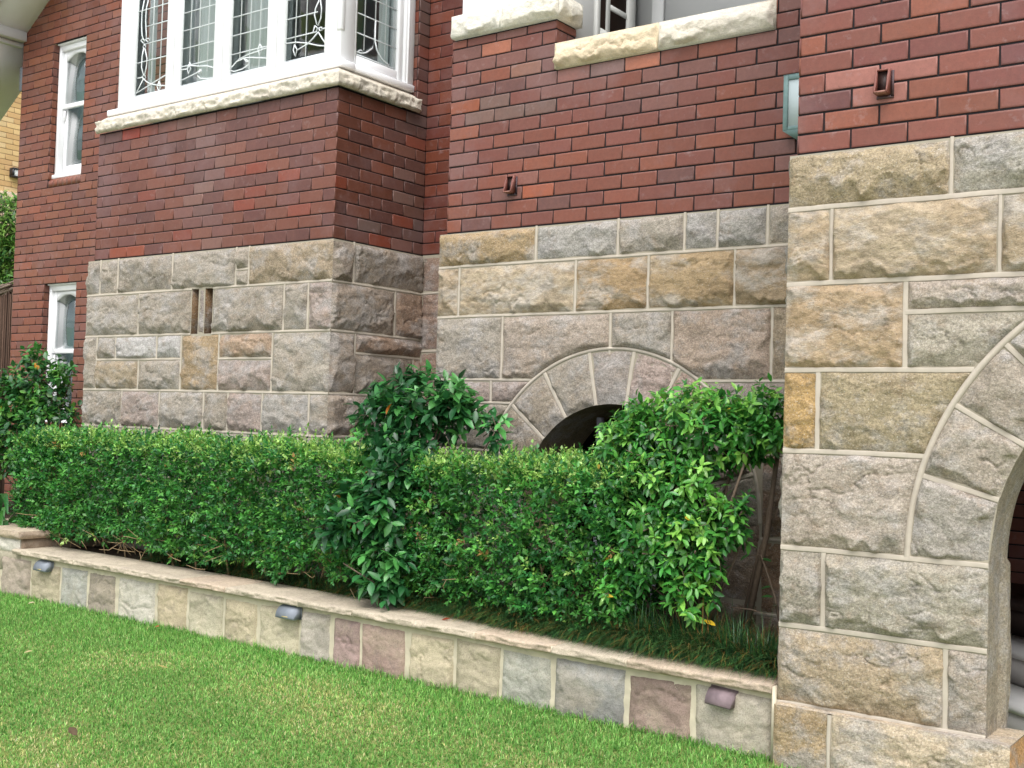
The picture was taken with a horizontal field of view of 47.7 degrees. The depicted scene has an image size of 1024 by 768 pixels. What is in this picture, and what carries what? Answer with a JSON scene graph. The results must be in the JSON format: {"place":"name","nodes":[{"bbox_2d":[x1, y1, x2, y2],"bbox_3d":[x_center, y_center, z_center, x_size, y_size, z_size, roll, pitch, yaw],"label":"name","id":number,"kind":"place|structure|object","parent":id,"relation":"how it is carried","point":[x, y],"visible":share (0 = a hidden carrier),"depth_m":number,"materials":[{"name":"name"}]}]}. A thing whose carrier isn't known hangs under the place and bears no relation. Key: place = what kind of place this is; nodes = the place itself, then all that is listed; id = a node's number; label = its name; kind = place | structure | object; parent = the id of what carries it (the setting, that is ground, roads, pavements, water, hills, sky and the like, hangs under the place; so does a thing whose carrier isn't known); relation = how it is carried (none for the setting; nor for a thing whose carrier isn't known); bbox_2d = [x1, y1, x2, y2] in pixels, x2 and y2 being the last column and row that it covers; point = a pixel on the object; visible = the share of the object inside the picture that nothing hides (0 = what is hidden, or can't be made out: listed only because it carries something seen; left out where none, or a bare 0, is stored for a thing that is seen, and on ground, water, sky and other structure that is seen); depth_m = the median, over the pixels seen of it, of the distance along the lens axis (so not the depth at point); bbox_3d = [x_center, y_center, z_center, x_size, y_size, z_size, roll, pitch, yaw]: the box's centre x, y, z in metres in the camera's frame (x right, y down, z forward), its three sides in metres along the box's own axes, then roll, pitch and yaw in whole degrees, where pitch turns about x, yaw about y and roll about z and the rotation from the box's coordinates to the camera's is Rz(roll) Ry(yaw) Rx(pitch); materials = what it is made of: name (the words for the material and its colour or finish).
{"place":"outdoors","nodes":[
{"label":"outdoors","id":0,"kind":"place"},
{"bbox_2d":[0,44,55,280],"bbox_3d":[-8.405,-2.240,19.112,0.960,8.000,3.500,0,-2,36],"label":"cream brick house","id":1,"kind":"structure","parent":0,"point":[9,136],"depth_m":18.76,"materials":[{"name":"brick"}]},
{"bbox_2d":[9,167,17,178],"bbox_3d":[-7.994,-3.417,18.846,0.120,0.150,0.320,0,-2,36],"label":"bulkhead light","id":2,"kind":"object","parent":1,"relation":"attached to","point":[13,172],"visible":0.48,"depth_m":18.73,"materials":[{"name":"black metal"}]},
{"bbox_2d":[2,501,761,639],"bbox_3d":[-2.414,1.316,9.044,10.400,0.184,2.000,0,-2,36],"label":"garden bed","id":3,"kind":"object","parent":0,"point":[112,551],"visible":0.05,"depth_m":8.60,"materials":[{"name":"soil"}]},
{"bbox_2d":[0,493,51,524],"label":"strap leaf plant","id":4,"kind":"object","parent":3,"relation":"on","point":[5,500],"visible":0.18,"depth_m":9.04,"materials":[{"name":"green plant"}]},
{"bbox_2d":[0,341,82,510],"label":"broad leaf shrub","id":5,"kind":"object","parent":3,"relation":"on","point":[32,408],"visible":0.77,"depth_m":11.01,"materials":[{"name":"green plant"}]},
{"bbox_2d":[6,417,407,597],"bbox_3d":[-2.285,0.793,8.084,3.861,1.122,0.693,0,-2,36],"label":"clipped hedge","id":6,"kind":"object","parent":3,"relation":"on","point":[67,446],"visible":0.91,"depth_m":7.81,"materials":[{"name":"green plant"}]},
{"bbox_2d":[305,359,514,610],"bbox_3d":[-0.586,0.583,6.840,1.161,1.489,0.863,0,-2,36],"label":"camellia shrub","id":7,"kind":"object","parent":3,"relation":"on","point":[382,524],"visible":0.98,"depth_m":6.75,"materials":[{"name":"green plant"}]},
{"bbox_2d":[135,547,778,682],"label":"mondo grass","id":8,"kind":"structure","parent":3,"relation":"on","point":[724,646],"depth_m":5.74,"materials":[{"name":"green plant"}]},
{"bbox_2d":[704,620,714,625],"bbox_3d":[0.937,1.133,5.498,0.072,0.020,0.028,0,-2,36],"label":"fallen leaf","id":9,"kind":"object","parent":8,"relation":"on","point":[712,623],"visible":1,"depth_m":5.50,"materials":[{"name":"yellow plant"}]},
{"bbox_2d":[393,439,672,640],"bbox_3d":[0.104,0.823,6.331,1.710,1.048,0.698,0,-2,36],"label":"clipped hedge","id":10,"kind":"object","parent":3,"relation":"on","point":[452,471],"visible":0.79,"depth_m":6.20,"materials":[{"name":"green plant"}]},
{"bbox_2d":[586,373,783,629],"bbox_3d":[0.903,0.640,5.861,1.209,1.412,0.774,0,-2,36],"label":"glossy bush","id":11,"kind":"object","parent":3,"relation":"on","point":[662,533],"visible":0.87,"depth_m":5.69,"materials":[{"name":"green plant"}]},
{"bbox_2d":[731,417,783,631],"bbox_3d":[1.276,0.748,5.774,0.432,1.175,0.272,0,-2,36],"label":"bare sapling","id":12,"kind":"object","parent":3,"relation":"on","point":[759,564],"visible":0.56,"depth_m":5.86,"materials":[{"name":"brown plant"}]},
{"bbox_2d":[0,588,803,767],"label":"lawn","id":13,"kind":"structure","parent":0,"point":[283,737],"depth_m":5.32,"materials":[{"name":"green plant"}]},
{"bbox_2d":[0,281,12,493],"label":"brushwood fence","id":14,"kind":"object","parent":13,"relation":"on","point":[6,295],"visible":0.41,"depth_m":13.17,"materials":[{"name":"brown wood"}]},
{"bbox_2d":[0,189,16,284],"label":"garden tree","id":15,"kind":"object","parent":13,"relation":"on","point":[7,248],"visible":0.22,"depth_m":16.52,"materials":[{"name":"green plant"}]},
{"bbox_2d":[68,727,77,735],"bbox_3d":[-1.887,1.490,4.974,0.082,0.023,0.032,0,-2,36],"label":"fallen leaf","id":16,"kind":"object","parent":13,"relation":"on","point":[72,730],"visible":1,"depth_m":4.98,"materials":[{"name":"brown plant"}]},
{"bbox_2d":[0,517,777,762],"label":"garden wall","id":17,"kind":"structure","parent":13,"relation":"on","point":[653,693],"depth_m":6.31,"materials":[{"name":"stone"}]},
{"bbox_2d":[33,559,53,571],"bbox_3d":[-3.377,1.310,8.345,0.163,0.080,0.064,0,-2,36],"label":"wall light","id":18,"kind":"object","parent":17,"relation":"attached to","point":[41,565],"visible":0.99,"depth_m":8.32,"materials":[{"name":"metal"}]},
{"bbox_2d":[275,604,301,620],"bbox_3d":[-1.317,1.345,6.825,0.163,0.080,0.064,0,-2,36],"label":"wall light","id":19,"kind":"object","parent":17,"relation":"attached to","point":[288,612],"visible":1,"depth_m":6.80,"materials":[{"name":"metal"}]},
{"bbox_2d":[705,684,738,709],"bbox_3d":[0.932,1.399,5.166,0.133,0.080,0.064,5,1,36],"label":"wall light","id":20,"kind":"object","parent":17,"relation":"attached to","point":[720,697],"visible":1,"depth_m":5.15,"materials":[{"name":"metal"}]},
{"bbox_2d":[0,0,1023,767],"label":"brick house","id":21,"kind":"structure","parent":13,"relation":"on","point":[546,224],"depth_m":6.85,"materials":[{"name":"red brick"}]},
{"bbox_2d":[45,282,75,422],"bbox_3d":[-4.505,-0.325,12.457,1.012,1.856,0.655,0,-2,36],"label":"sash window","id":22,"kind":"structure","parent":21,"relation":"in","point":[62,296],"depth_m":12.44,"materials":[{"name":"white paint"}]},
{"bbox_2d":[52,36,86,178],"bbox_3d":[-4.425,-2.945,12.535,1.012,1.815,0.655,0,-2,36],"label":"sash window","id":23,"kind":"structure","parent":21,"relation":"in","point":[71,82],"depth_m":12.51,"materials":[{"name":"white paint"}]},
{"bbox_2d":[107,0,415,116],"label":"bay window","id":24,"kind":"structure","parent":21,"relation":"in","point":[267,58],"depth_m":8.79,"materials":[{"name":"white paint"}]},
{"bbox_2d":[593,0,635,35],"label":"porch door","id":25,"kind":"structure","parent":21,"relation":"in","point":[609,15],"depth_m":7.75,"materials":[{"name":"white paint"}]},
{"bbox_2d":[782,73,798,139],"bbox_3d":[1.593,-1.473,6.092,0.325,0.363,0.075,0,-2,36],"label":"wall lantern","id":26,"kind":"object","parent":21,"relation":"attached to","point":[790,103],"depth_m":6.14,"materials":[{"name":"glass"}]},
{"bbox_2d":[1007,583,1023,738],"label":"entrance steps","id":27,"kind":"structure","parent":13,"relation":"on","point":[1015,720],"depth_m":5.80,"materials":[{"name":"stone"}]}
]}

